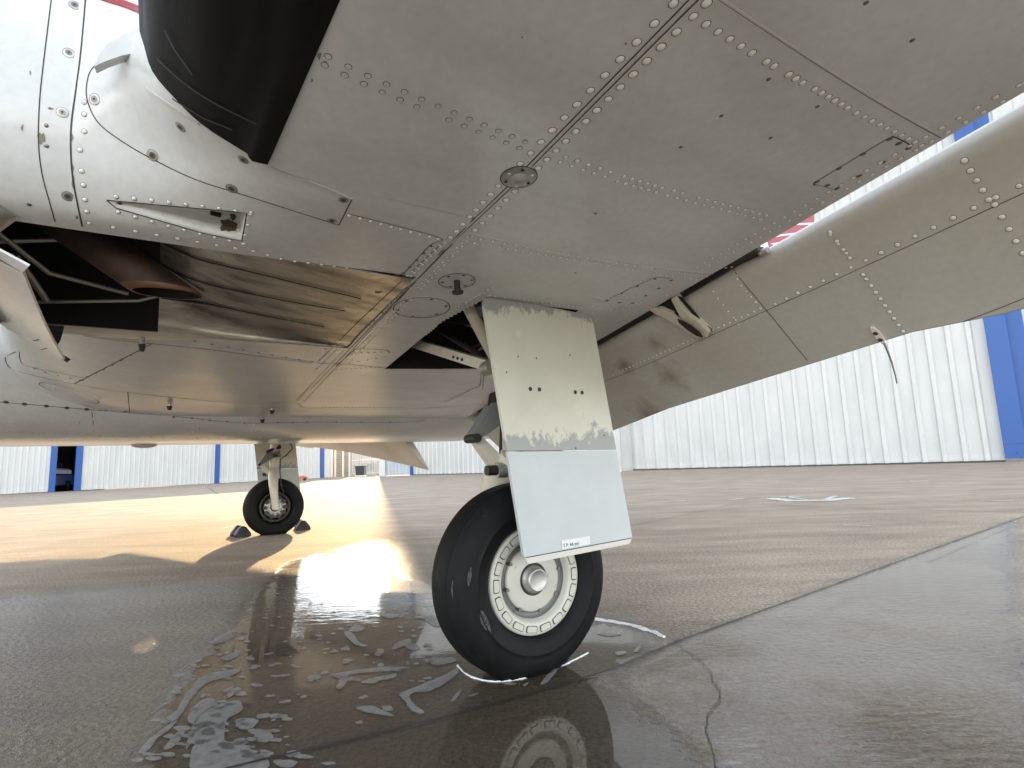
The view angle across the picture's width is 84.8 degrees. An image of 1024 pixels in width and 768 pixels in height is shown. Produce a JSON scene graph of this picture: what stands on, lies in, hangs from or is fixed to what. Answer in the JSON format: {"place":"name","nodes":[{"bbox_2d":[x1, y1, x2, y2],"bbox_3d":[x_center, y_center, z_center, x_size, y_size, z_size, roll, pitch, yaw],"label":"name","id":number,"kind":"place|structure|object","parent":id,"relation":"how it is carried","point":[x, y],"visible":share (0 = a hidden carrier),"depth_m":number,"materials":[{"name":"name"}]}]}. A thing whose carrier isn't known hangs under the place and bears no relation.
{"place":"outdoors","nodes":[
{"label":"outdoors","id":0,"kind":"place"},
{"bbox_2d":[299,476,307,480],"bbox_3d":[-13.780,6.131,36.468,0.900,0.320,0.320,-1,-8,-11],"label":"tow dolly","id":1,"kind":"object","parent":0,"point":[304,478],"visible":0.57,"depth_m":36.41,"materials":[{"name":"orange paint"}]},
{"bbox_2d":[358,455,374,475],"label":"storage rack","id":2,"kind":"object","parent":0,"point":[368,464],"visible":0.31,"depth_m":49.64,"materials":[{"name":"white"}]},
{"bbox_2d":[370,457,376,474],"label":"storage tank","id":3,"kind":"object","parent":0,"point":[373,464],"visible":0.25,"depth_m":50.80,"materials":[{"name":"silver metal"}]},
{"bbox_2d":[0,458,1023,767],"bbox_3d":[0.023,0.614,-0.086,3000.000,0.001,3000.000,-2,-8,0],"label":"concrete apron","id":4,"kind":"object","parent":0,"point":[914,660],"visible":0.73,"depth_m":2.13,"materials":[{"name":"grey concrete"}]},
{"bbox_2d":[0,444,330,493],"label":"hangar","id":5,"kind":"structure","parent":4,"relation":"on","point":[27,469],"depth_m":33.91,"materials":[{"name":"white metal"}]},
{"bbox_2d":[55,463,72,490],"bbox_3d":[-26.372,5.347,32.102,2.048,1.598,1.600,-8,-10,35],"label":"utility vehicle","id":6,"kind":"object","parent":5,"relation":"in","point":[64,477],"visible":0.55,"depth_m":31.97,"materials":[{"name":"blue"}]},
{"bbox_2d":[230,525,250,536],"bbox_3d":[-2.700,1.464,5.591,0.150,0.100,0.266,5,-10,-40],"label":"wheel chock","id":7,"kind":"object","parent":4,"relation":"on","point":[240,531],"visible":1,"depth_m":5.53,"materials":[{"name":"black rubber"}]},
{"bbox_2d":[294,519,310,529],"bbox_3d":[-2.247,1.507,6.018,0.150,0.100,0.266,2,-9,-26],"label":"wheel chock","id":8,"kind":"object","parent":4,"relation":"on","point":[302,524],"visible":0.98,"depth_m":5.94,"materials":[{"name":"black rubber"}]},
{"bbox_2d":[330,450,351,476],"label":"block wall","id":9,"kind":"structure","parent":4,"relation":"on","point":[341,464],"depth_m":48.97,"materials":[{"name":"white"}]},
{"bbox_2d":[355,466,365,476],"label":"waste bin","id":10,"kind":"object","parent":4,"relation":"on","point":[360,471],"visible":0.98,"depth_m":44.57,"materials":[{"name":"black plastic"}]},
{"bbox_2d":[352,454,378,475],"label":"chain link gate","id":11,"kind":"structure","parent":4,"relation":"on","point":[363,459],"depth_m":47.47,"materials":[{"name":"silver metal"}]},
{"bbox_2d":[352,453,378,474],"bbox_3d":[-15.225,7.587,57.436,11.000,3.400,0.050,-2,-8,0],"label":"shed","id":12,"kind":"structure","parent":4,"relation":"on","point":[353,465],"depth_m":57.34,"materials":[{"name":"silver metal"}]},
{"bbox_2d":[379,459,409,475],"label":"side wall","id":13,"kind":"structure","parent":4,"relation":"on","point":[388,468],"depth_m":42.22,"materials":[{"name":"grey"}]},
{"bbox_2d":[132,591,664,767],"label":"soap suds","id":14,"kind":"object","parent":4,"relation":"on","point":[207,719],"visible":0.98,"depth_m":1.47,"materials":[{"name":"white liquid"}]},
{"bbox_2d":[0,0,1023,680],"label":"airplane","id":15,"kind":"object","parent":4,"relation":"on","point":[532,240],"visible":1,"depth_m":1.21,"materials":[{"name":"white paint"}]},
{"bbox_2d":[9,469,1023,767],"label":"pavement joints","id":16,"kind":"object","parent":4,"relation":"on","point":[569,681],"visible":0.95,"depth_m":1.59,"materials":[{"name":"grey"}]},
{"bbox_2d":[410,424,632,474],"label":"hangar","id":17,"kind":"structure","parent":4,"relation":"on","point":[449,457],"depth_m":38.05,"materials":[{"name":"white metal"}]},
{"bbox_2d":[110,470,1012,579],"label":"worn paint marks","id":18,"kind":"object","parent":4,"relation":"on","point":[828,499],"visible":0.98,"depth_m":7.28,"materials":[{"name":"grey paint"}]},
{"bbox_2d":[630,92,1023,469],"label":"hangar","id":19,"kind":"structure","parent":4,"relation":"on","point":[955,394],"depth_m":22.51,"materials":[{"name":"white metal"}]}
]}

